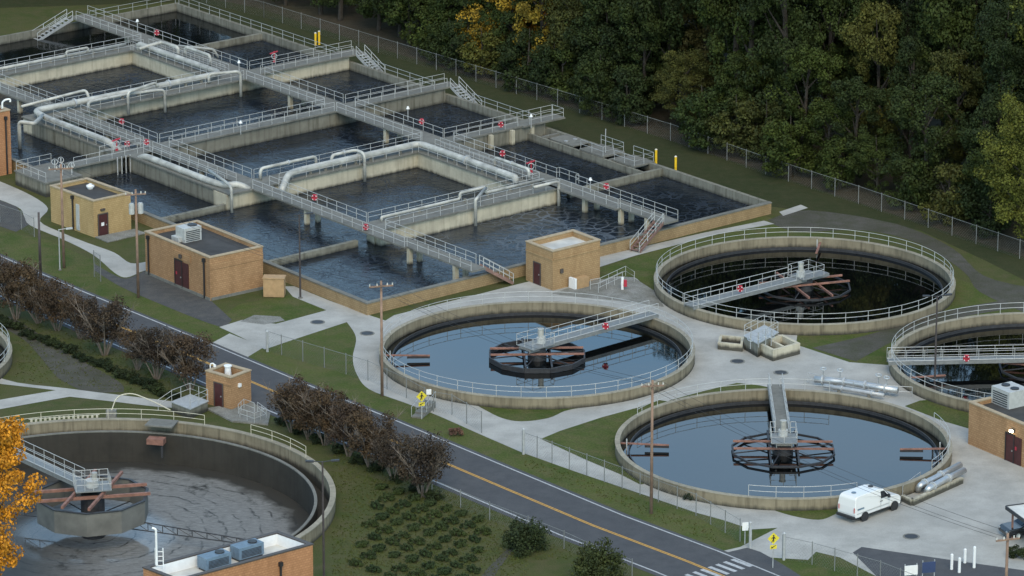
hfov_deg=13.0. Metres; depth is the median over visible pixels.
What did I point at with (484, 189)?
air pipe
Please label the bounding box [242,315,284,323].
manhole slab
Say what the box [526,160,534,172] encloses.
gate lever
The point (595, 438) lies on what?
grass verge
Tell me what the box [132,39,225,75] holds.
walkway
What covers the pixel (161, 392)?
hedge plant
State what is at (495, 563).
gravel path
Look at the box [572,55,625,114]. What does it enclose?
tree
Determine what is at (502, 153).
life ring
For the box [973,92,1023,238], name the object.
tree
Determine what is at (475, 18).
tree
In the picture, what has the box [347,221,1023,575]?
yard
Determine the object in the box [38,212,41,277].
utility pole
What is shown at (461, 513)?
juniper
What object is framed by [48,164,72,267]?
utility pole
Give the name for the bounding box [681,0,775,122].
tree
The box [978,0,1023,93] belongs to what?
tree
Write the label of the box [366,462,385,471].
hedge plant
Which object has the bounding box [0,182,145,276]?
path
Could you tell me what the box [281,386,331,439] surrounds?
crepe myrtle
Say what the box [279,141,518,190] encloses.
air pipe
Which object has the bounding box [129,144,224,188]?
walkway
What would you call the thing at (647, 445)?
scum trough
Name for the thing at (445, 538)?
juniper
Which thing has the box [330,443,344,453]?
hedge plant
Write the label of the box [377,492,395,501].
juniper
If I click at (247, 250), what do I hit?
overhead wire
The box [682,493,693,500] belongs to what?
bush
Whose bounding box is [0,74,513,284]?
walkway
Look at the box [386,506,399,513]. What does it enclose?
juniper
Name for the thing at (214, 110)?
water
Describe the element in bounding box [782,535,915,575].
chain link fence
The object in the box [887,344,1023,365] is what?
clarifier bridge
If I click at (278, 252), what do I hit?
overhead wire
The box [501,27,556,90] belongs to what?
tree
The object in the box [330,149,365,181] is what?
air pipe
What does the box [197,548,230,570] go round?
rooftop unit
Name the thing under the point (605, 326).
life ring
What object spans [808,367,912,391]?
valve rack
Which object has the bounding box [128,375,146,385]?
hedge plant
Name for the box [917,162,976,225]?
tree
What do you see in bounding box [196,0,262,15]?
chain link fence
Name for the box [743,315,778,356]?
valve platform
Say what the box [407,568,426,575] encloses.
juniper
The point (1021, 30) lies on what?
tree
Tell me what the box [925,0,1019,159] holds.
tree
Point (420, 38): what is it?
tree
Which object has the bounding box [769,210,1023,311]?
gravel path
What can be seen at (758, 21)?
tree
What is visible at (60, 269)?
lamp post
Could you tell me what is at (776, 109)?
tree
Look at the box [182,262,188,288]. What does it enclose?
door
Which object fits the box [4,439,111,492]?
clarifier bridge
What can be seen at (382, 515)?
juniper
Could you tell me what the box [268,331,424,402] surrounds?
chain link fence
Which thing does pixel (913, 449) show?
scum trough
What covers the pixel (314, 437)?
hedge plant
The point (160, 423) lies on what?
scum box
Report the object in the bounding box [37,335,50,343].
hedge plant
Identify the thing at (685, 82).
tree
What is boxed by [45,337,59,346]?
hedge plant
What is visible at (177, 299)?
driveway
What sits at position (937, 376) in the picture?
scum trough
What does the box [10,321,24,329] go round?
hedge plant
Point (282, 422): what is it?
hedge plant
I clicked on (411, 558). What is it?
juniper
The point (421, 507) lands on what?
juniper
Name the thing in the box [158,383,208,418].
stair landing
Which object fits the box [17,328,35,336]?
hedge plant
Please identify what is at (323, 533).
lamp post
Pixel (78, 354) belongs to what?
hedge plant
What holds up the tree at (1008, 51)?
on the forest floor
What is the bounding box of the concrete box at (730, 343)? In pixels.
[718,334,743,351]
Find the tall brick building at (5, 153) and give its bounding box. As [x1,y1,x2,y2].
[0,105,11,175]
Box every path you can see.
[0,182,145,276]
[7,316,123,392]
[213,333,261,356]
[220,286,384,348]
[482,548,512,575]
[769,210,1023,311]
[780,205,806,215]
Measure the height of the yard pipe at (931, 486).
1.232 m
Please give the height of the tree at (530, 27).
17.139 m
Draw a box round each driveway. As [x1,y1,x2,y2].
[0,200,28,231]
[94,264,231,326]
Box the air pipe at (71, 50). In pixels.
[65,47,88,56]
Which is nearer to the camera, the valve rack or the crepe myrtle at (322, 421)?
the crepe myrtle at (322, 421)
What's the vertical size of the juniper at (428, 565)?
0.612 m
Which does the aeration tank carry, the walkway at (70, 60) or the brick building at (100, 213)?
the walkway at (70, 60)
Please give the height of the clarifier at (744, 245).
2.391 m
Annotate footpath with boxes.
[0,378,171,408]
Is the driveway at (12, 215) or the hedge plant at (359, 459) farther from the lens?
the driveway at (12, 215)
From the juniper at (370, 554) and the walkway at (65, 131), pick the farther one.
the walkway at (65, 131)
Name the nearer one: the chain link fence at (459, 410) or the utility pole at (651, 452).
the utility pole at (651, 452)
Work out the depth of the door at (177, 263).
432.48 m
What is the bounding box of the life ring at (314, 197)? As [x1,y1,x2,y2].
[311,194,316,200]
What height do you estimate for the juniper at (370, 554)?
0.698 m
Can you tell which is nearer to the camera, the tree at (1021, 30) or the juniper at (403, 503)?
the juniper at (403, 503)
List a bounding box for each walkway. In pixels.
[0,34,143,76]
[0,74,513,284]
[21,41,384,120]
[32,6,677,252]
[37,110,131,152]
[64,73,481,168]
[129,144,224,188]
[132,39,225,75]
[213,132,423,195]
[368,173,558,229]
[418,139,532,185]
[444,104,564,149]
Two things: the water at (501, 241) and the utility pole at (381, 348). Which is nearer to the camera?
the utility pole at (381, 348)
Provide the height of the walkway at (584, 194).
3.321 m
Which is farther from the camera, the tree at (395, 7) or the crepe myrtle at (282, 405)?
the tree at (395, 7)
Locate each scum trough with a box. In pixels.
[386,351,429,361]
[620,439,668,450]
[815,239,820,255]
[900,442,946,453]
[909,373,945,379]
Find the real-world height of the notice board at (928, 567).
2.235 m
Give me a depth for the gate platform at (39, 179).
465.51 m
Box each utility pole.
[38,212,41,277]
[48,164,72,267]
[125,189,145,297]
[369,281,392,395]
[641,380,663,513]
[996,533,1019,575]
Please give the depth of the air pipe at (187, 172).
462.45 m
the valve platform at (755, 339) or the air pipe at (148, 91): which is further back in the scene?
the air pipe at (148, 91)
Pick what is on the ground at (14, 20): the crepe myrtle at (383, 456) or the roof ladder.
the crepe myrtle at (383, 456)
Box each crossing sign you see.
[416,391,426,418]
[768,533,778,567]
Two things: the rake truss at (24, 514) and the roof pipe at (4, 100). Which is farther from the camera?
the roof pipe at (4, 100)
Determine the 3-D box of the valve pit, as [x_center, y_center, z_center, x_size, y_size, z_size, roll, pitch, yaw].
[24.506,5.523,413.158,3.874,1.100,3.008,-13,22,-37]
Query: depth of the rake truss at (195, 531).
370.45 m
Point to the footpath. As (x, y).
(57, 392)
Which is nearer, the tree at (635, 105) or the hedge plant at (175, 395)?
the hedge plant at (175, 395)
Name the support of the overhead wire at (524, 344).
attached to the utility pole at (381, 348)
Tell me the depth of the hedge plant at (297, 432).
391.09 m
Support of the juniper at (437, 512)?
on the ground at (14, 20)
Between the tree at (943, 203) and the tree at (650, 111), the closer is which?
the tree at (943, 203)
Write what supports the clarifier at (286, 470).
on the ground at (14, 20)
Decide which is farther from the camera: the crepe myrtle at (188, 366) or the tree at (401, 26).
the tree at (401, 26)
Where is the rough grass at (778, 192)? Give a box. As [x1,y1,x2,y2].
[0,0,1023,279]
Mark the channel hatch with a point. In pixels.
(569, 140)
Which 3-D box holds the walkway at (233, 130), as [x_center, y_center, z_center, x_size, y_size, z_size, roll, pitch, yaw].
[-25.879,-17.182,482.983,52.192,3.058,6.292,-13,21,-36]
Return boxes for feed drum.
[34,470,150,539]
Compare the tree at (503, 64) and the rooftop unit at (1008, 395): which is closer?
the rooftop unit at (1008, 395)
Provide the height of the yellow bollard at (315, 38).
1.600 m
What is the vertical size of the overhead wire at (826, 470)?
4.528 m
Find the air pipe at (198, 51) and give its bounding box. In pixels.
[184,46,211,64]
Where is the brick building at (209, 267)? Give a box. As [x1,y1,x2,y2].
[144,220,263,300]
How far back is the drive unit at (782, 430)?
386.33 m
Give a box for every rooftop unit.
[176,222,201,242]
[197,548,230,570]
[230,538,263,561]
[991,381,1023,408]
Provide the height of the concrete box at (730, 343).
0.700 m
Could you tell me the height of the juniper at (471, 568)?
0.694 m
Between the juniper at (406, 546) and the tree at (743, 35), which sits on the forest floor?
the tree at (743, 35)
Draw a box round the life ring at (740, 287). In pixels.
[737,285,742,291]
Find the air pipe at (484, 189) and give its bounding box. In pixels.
[474,187,486,225]
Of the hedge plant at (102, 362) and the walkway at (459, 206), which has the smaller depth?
the hedge plant at (102, 362)
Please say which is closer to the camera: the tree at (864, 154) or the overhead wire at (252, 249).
the overhead wire at (252, 249)
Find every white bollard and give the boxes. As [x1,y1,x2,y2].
[950,554,953,569]
[958,557,960,572]
[963,548,966,562]
[973,546,975,567]
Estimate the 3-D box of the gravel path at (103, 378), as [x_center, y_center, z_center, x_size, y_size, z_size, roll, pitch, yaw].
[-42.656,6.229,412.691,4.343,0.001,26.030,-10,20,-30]
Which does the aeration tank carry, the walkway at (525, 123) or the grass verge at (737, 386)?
the walkway at (525, 123)
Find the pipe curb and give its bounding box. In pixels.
[901,472,962,505]
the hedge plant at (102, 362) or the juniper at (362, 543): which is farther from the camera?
the hedge plant at (102, 362)
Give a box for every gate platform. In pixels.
[14,154,82,196]
[579,129,624,157]
[613,146,654,167]
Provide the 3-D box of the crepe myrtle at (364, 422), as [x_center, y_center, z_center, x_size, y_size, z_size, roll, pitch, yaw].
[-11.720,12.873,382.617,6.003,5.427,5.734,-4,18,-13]
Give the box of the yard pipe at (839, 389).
[823,384,884,397]
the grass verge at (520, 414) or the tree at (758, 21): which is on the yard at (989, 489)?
the grass verge at (520, 414)
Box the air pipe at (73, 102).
[34,42,220,149]
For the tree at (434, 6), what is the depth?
516.81 m
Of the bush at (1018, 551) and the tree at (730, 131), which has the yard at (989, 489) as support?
the bush at (1018, 551)
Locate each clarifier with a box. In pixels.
[0,323,11,378]
[0,408,335,542]
[379,291,694,409]
[615,378,951,510]
[654,227,955,335]
[889,302,1023,411]
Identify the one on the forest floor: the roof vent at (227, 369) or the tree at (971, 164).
the tree at (971, 164)
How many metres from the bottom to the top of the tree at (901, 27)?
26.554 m
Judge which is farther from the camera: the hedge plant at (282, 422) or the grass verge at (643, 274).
the grass verge at (643, 274)
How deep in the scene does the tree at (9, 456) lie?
352.86 m
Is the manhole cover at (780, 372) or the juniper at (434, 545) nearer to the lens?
the juniper at (434, 545)
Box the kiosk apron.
[208,402,269,425]
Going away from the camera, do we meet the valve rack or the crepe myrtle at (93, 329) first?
the valve rack
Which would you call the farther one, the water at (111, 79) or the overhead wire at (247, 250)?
the water at (111, 79)
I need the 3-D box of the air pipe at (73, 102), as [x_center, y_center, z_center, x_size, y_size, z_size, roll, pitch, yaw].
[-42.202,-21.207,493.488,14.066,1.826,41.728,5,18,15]
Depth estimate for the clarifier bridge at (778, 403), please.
391.94 m
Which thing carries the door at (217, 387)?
in the pump kiosk at (232, 390)
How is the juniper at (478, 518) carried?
on the ground at (14, 20)
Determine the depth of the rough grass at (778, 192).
487.89 m
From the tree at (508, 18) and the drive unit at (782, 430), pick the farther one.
the tree at (508, 18)
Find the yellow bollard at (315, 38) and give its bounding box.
[314,32,316,45]
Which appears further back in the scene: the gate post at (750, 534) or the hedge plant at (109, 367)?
the hedge plant at (109, 367)
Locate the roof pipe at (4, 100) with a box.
[1,98,10,108]
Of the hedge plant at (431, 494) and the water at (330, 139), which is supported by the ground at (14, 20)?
the hedge plant at (431, 494)
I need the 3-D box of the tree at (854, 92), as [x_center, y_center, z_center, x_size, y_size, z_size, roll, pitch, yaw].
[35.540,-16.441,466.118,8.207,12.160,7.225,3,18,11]
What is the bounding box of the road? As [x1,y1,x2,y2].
[0,254,778,575]
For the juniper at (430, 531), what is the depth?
367.02 m
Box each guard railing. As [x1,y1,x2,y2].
[89,0,175,14]
[181,0,334,51]
[373,60,433,85]
[472,93,535,117]
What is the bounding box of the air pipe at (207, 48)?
[178,45,218,57]
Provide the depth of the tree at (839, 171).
464.83 m
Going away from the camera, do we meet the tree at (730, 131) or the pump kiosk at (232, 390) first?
the pump kiosk at (232, 390)
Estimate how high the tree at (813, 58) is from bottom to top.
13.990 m
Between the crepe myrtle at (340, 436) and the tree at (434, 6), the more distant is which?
the tree at (434, 6)
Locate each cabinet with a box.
[262,274,285,296]
[569,275,588,288]
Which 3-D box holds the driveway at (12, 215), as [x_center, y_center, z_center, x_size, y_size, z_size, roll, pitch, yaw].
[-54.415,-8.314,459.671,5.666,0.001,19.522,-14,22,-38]
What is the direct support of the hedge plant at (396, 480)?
on the ground at (14, 20)
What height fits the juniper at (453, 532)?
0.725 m
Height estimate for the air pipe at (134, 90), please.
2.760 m
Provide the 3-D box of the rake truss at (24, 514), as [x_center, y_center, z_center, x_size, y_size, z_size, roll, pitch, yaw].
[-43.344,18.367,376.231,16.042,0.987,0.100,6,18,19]
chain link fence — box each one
[0,205,34,236]
[93,250,100,281]
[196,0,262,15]
[263,1,1023,258]
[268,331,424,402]
[431,481,632,575]
[433,390,481,432]
[525,433,740,540]
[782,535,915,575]
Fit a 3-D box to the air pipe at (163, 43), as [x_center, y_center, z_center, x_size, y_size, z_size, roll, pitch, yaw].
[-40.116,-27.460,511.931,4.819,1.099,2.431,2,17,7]
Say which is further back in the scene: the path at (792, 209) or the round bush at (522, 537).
the path at (792, 209)
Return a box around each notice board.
[426,389,430,404]
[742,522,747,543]
[904,563,917,575]
[922,559,935,575]
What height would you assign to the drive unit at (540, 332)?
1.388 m
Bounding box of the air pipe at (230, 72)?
[207,70,241,96]
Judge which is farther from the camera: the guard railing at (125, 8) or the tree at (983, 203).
the guard railing at (125, 8)
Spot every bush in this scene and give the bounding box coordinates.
[448,427,463,434]
[502,516,551,558]
[567,537,627,575]
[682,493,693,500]
[1009,544,1023,558]
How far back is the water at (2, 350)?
413.19 m
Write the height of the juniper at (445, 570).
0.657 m
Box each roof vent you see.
[86,183,93,188]
[224,364,231,374]
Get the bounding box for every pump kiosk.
[205,362,251,408]
[525,229,600,290]
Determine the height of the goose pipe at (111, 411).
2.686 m
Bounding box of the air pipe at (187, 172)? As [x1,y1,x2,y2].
[137,154,250,188]
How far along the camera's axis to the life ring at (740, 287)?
425.85 m
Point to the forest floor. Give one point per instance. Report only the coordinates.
(353, 19)
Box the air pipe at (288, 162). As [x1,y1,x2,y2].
[259,155,317,179]
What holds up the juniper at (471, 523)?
on the ground at (14, 20)
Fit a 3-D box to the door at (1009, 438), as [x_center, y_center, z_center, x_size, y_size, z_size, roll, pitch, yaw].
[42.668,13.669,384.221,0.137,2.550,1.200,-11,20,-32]
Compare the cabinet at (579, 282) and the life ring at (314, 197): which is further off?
the life ring at (314, 197)
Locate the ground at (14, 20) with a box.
[0,2,1023,575]
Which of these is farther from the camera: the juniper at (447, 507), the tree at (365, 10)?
the tree at (365, 10)
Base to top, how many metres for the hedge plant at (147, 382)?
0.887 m
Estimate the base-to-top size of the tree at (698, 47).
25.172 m
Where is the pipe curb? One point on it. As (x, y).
(947, 486)
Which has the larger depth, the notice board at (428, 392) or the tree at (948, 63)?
the tree at (948, 63)
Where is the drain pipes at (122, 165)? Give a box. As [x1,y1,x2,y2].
[117,155,130,174]
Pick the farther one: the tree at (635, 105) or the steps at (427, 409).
the tree at (635, 105)
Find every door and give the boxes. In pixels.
[97,212,108,235]
[174,258,182,286]
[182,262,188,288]
[213,381,223,406]
[533,261,540,285]
[1004,431,1014,462]
[1014,436,1021,465]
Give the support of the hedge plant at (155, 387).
on the ground at (14, 20)
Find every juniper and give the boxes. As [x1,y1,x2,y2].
[348,558,363,566]
[355,540,368,547]
[359,550,376,559]
[361,518,379,526]
[365,564,381,572]
[367,531,381,539]
[370,500,384,509]
[372,543,385,552]
[374,483,388,489]
[375,512,389,519]
[375,524,393,533]
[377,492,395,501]
[384,571,396,575]
[385,536,399,545]
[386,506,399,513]
[388,551,400,557]
[390,517,403,525]
[391,562,408,571]
[392,487,405,494]
[393,499,411,507]
[393,530,410,538]
[399,543,414,550]
[401,511,416,520]
[405,554,418,562]
[406,522,420,531]
[407,536,425,544]
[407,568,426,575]
[408,492,420,501]
[410,503,428,512]
[418,516,432,524]
[419,548,432,557]
[421,560,435,569]
[423,527,436,536]
[424,499,436,506]
[425,509,442,517]
[426,541,441,548]
[434,554,449,561]
[435,521,448,530]
[437,566,451,574]
[438,534,451,542]
[440,503,452,511]
[441,547,458,555]
[442,515,459,523]
[449,527,466,535]
[450,560,463,567]
[453,538,466,547]
[454,509,467,516]
[455,573,468,575]
[459,519,475,528]
[459,553,477,561]
[466,563,480,573]
[468,533,481,542]
[471,545,483,553]
[472,514,484,522]
[473,526,491,534]
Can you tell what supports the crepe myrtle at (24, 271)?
on the ground at (14, 20)
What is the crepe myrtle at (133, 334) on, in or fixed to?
on the ground at (14, 20)
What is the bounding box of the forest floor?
[221,0,1023,256]
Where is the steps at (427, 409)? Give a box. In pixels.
[411,391,435,418]
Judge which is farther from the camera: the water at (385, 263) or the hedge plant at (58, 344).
the water at (385, 263)
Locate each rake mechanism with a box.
[489,338,584,372]
[731,430,834,467]
[759,272,850,300]
[999,353,1023,380]
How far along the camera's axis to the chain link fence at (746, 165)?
485.02 m
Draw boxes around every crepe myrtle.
[0,251,12,293]
[0,257,48,319]
[10,275,60,323]
[27,276,84,330]
[57,292,97,338]
[70,293,137,355]
[116,327,153,369]
[129,324,176,379]
[159,328,220,389]
[262,367,322,432]
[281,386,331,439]
[294,381,357,445]
[324,396,374,456]
[342,403,408,467]
[367,430,414,480]
[387,429,455,497]
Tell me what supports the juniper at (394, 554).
on the ground at (14, 20)
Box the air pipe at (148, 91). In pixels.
[87,89,166,112]
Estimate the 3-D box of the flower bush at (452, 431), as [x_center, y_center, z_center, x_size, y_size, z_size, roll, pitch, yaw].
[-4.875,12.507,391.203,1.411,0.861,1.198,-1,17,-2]
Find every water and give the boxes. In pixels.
[0,11,245,66]
[0,40,309,137]
[0,346,6,363]
[0,462,308,575]
[11,70,406,169]
[91,103,506,216]
[174,138,645,265]
[283,245,462,300]
[386,202,643,275]
[386,315,688,396]
[561,176,748,230]
[621,401,945,496]
[659,250,949,322]
[897,325,1023,399]
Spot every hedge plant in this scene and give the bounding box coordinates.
[0,314,10,320]
[0,319,17,328]
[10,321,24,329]
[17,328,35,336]
[27,332,41,339]
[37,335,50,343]
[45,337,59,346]
[54,341,65,348]
[60,343,78,353]
[71,351,85,358]
[78,355,94,361]
[88,359,99,366]
[95,358,112,369]
[106,364,120,371]
[111,369,129,378]
[122,370,139,379]
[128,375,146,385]
[137,378,158,388]
[147,382,164,394]
[157,388,170,396]
[166,391,181,399]
[274,417,288,426]
[292,425,309,434]
[308,433,329,444]
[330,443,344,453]
[348,454,368,464]
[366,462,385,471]
[388,474,403,483]
[408,484,425,492]
[423,489,446,500]
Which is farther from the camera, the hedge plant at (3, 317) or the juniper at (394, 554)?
the hedge plant at (3, 317)
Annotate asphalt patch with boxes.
[553,277,663,306]
[715,548,799,575]
[853,547,1023,575]
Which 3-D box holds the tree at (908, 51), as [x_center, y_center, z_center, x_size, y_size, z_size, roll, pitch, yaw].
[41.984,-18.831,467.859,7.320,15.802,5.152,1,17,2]
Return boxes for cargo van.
[836,484,900,521]
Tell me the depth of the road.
375.52 m
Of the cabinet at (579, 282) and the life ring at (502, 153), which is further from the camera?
the life ring at (502, 153)
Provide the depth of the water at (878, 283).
433.49 m
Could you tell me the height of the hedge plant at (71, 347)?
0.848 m
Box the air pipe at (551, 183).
[533,181,559,205]
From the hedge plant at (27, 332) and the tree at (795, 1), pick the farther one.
the tree at (795, 1)
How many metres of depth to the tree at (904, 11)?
488.86 m
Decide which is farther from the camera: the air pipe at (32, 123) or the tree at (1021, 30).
the air pipe at (32, 123)
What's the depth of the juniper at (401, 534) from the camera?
366.60 m
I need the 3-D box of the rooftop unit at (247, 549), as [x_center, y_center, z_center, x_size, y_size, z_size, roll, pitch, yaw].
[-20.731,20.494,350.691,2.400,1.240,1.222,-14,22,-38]
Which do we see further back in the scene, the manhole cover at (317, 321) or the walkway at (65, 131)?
the walkway at (65, 131)
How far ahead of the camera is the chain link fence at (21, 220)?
451.50 m
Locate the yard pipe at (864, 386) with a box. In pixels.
[814,375,898,393]
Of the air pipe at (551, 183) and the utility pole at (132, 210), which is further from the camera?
the air pipe at (551, 183)
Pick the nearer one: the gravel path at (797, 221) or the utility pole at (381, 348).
the utility pole at (381, 348)
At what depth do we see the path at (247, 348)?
415.85 m
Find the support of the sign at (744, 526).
on the lawn at (78, 270)
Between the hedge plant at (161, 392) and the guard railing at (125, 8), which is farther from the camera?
the guard railing at (125, 8)
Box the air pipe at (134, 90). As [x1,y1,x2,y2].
[126,82,158,114]
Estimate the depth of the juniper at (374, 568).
359.13 m
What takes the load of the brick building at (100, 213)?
on the ground at (14, 20)
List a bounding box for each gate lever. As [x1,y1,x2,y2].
[112,138,119,150]
[270,50,277,62]
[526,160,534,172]
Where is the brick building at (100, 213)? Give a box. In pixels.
[49,177,144,242]
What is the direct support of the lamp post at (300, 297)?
on the path at (333, 314)
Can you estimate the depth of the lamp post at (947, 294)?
400.51 m
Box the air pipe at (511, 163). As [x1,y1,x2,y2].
[493,157,530,179]
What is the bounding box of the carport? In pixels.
[1005,503,1023,537]
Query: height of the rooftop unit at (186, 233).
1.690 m
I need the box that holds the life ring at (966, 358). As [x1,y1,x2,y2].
[963,355,969,361]
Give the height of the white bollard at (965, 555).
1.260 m
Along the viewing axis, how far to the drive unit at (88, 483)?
372.03 m
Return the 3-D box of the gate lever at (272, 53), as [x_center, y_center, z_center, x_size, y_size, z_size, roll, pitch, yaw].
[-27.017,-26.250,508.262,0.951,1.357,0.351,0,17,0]
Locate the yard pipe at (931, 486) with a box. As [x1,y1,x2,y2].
[923,467,966,492]
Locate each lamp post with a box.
[58,227,72,270]
[298,212,312,298]
[305,459,339,575]
[922,293,951,389]
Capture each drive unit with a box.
[85,472,98,488]
[537,327,545,343]
[778,419,787,436]
[796,261,804,276]
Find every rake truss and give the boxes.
[2,505,36,516]
[131,522,243,542]
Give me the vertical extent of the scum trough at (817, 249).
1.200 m
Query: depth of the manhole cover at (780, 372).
407.86 m
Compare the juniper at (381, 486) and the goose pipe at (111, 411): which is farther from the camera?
the goose pipe at (111, 411)
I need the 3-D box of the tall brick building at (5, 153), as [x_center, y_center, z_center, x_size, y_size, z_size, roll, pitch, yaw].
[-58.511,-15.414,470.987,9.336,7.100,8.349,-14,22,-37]
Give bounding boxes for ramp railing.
[238,399,266,422]
[590,266,634,292]
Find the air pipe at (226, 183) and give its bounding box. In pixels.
[208,169,232,212]
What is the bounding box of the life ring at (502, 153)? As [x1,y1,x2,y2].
[499,150,504,156]
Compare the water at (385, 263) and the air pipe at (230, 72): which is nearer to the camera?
the water at (385, 263)
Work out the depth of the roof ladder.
346.02 m
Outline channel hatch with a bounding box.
[550,134,588,146]
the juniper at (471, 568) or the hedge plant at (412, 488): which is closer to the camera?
the juniper at (471, 568)
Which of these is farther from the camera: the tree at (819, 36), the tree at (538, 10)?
the tree at (538, 10)
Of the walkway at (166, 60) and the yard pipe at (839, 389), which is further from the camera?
the walkway at (166, 60)
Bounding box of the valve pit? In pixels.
[761,334,799,360]
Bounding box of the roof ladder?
[152,527,163,571]
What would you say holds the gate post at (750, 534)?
on the yard at (989, 489)
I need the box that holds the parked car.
[998,518,1023,537]
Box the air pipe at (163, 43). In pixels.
[138,41,179,54]
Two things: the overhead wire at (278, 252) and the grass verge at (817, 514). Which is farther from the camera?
the overhead wire at (278, 252)
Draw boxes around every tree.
[0,415,46,575]
[272,0,287,5]
[310,0,337,14]
[317,0,358,20]
[346,0,391,30]
[367,0,415,36]
[379,0,433,45]
[404,5,441,56]
[420,0,482,24]
[423,20,452,64]
[430,0,492,36]
[441,13,491,68]
[454,0,516,65]
[455,28,516,75]
[475,0,540,65]
[491,0,546,51]
[491,39,520,78]
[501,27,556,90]
[512,0,573,70]
[526,42,577,95]
[536,0,609,87]
[537,47,583,100]
[562,0,653,104]
[564,0,642,84]
[566,63,588,103]
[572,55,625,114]
[577,0,660,93]
[600,66,654,124]
[604,76,658,115]
[608,0,683,101]
[613,0,702,112]
[648,48,714,124]
[670,85,732,150]
[672,0,726,99]
[678,2,723,85]
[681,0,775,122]
[704,95,772,155]
[708,0,806,139]
[709,0,778,90]
[711,52,756,136]
[732,4,765,118]
[732,100,793,159]
[737,0,824,122]
[746,0,826,98]
[758,116,824,176]
[761,43,846,157]
[767,9,803,123]
[783,0,873,147]
[793,0,883,131]
[794,98,859,176]
[801,0,905,140]
[814,76,891,184]
[815,137,855,189]
[838,0,921,165]
[843,128,906,194]
[856,0,951,154]
[873,0,914,120]
[879,71,975,202]
[880,35,940,175]
[883,157,939,211]
[891,0,938,113]
[910,3,971,125]
[913,0,999,168]
[917,48,992,174]
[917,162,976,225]
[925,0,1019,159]
[944,93,1003,219]
[949,131,1023,218]
[952,177,1021,237]
[954,0,1016,100]
[954,0,1023,175]
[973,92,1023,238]
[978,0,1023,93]
[984,0,1023,173]
[992,0,1023,104]
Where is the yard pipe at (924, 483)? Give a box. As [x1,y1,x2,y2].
[915,462,962,491]
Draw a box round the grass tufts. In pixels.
[16,319,715,575]
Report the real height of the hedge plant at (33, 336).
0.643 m
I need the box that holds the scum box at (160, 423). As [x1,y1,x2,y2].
[145,418,178,457]
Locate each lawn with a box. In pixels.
[0,216,1021,575]
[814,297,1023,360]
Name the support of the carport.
on the yard at (989, 489)
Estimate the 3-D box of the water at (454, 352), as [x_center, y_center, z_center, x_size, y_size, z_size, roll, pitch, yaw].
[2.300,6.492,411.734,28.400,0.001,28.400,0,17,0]
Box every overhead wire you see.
[127,193,366,283]
[136,194,376,283]
[149,193,387,281]
[375,287,637,382]
[378,284,646,382]
[392,282,660,381]
[642,383,996,537]
[651,384,1003,536]
[665,383,1017,534]
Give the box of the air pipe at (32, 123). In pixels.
[17,113,43,148]
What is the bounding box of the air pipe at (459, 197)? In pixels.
[380,178,543,221]
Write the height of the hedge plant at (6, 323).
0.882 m
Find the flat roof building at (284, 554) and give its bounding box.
[142,531,313,575]
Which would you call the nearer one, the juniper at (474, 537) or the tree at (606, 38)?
the juniper at (474, 537)
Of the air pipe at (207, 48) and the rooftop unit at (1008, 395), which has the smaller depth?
the rooftop unit at (1008, 395)
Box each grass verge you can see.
[479,406,574,420]
[542,400,666,483]
[600,260,653,288]
[669,383,766,400]
[775,509,837,519]
[906,400,968,427]
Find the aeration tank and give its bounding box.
[0,2,771,314]
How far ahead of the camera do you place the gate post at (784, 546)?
361.42 m
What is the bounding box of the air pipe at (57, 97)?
[21,89,89,107]
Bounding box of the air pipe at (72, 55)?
[0,43,126,70]
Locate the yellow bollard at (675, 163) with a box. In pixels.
[674,156,676,169]
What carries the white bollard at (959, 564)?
on the asphalt patch at (899, 560)
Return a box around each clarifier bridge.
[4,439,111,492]
[516,300,658,353]
[684,259,828,309]
[767,373,797,447]
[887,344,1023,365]
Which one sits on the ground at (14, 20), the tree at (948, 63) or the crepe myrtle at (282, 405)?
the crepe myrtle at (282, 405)
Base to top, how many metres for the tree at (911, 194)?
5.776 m
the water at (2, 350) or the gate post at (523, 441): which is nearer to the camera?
the gate post at (523, 441)
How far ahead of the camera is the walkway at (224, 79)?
499.82 m
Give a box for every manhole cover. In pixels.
[310,320,324,323]
[360,331,374,335]
[730,359,744,363]
[773,370,787,374]
[903,533,919,539]
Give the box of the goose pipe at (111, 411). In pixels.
[106,393,169,417]
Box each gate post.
[266,330,268,351]
[522,428,524,454]
[749,521,751,547]
[782,532,785,560]
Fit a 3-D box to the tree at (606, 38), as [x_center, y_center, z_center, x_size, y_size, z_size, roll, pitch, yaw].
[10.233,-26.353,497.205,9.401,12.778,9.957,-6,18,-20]
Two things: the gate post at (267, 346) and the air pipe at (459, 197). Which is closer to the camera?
the gate post at (267, 346)
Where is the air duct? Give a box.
[171,235,181,242]
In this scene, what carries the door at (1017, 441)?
in the brick building at (995, 430)
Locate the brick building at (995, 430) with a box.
[968,396,1023,467]
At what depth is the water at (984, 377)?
409.81 m
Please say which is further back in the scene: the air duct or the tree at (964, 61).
the tree at (964, 61)
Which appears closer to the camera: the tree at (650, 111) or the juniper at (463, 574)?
the juniper at (463, 574)
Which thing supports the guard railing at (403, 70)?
on the aeration tank
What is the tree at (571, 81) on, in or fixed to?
on the forest floor
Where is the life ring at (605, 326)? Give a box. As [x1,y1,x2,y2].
[602,323,608,329]
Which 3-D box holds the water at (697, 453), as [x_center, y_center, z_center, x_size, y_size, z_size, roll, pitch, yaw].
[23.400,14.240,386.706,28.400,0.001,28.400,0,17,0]
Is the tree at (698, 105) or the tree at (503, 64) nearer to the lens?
the tree at (698, 105)
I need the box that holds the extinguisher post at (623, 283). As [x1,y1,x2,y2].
[621,277,626,289]
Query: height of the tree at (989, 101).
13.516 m
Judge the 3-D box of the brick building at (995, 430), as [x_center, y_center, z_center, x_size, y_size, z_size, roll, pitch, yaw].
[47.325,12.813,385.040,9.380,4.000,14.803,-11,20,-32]
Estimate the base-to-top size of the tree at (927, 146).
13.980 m
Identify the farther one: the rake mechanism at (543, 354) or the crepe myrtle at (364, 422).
the rake mechanism at (543, 354)

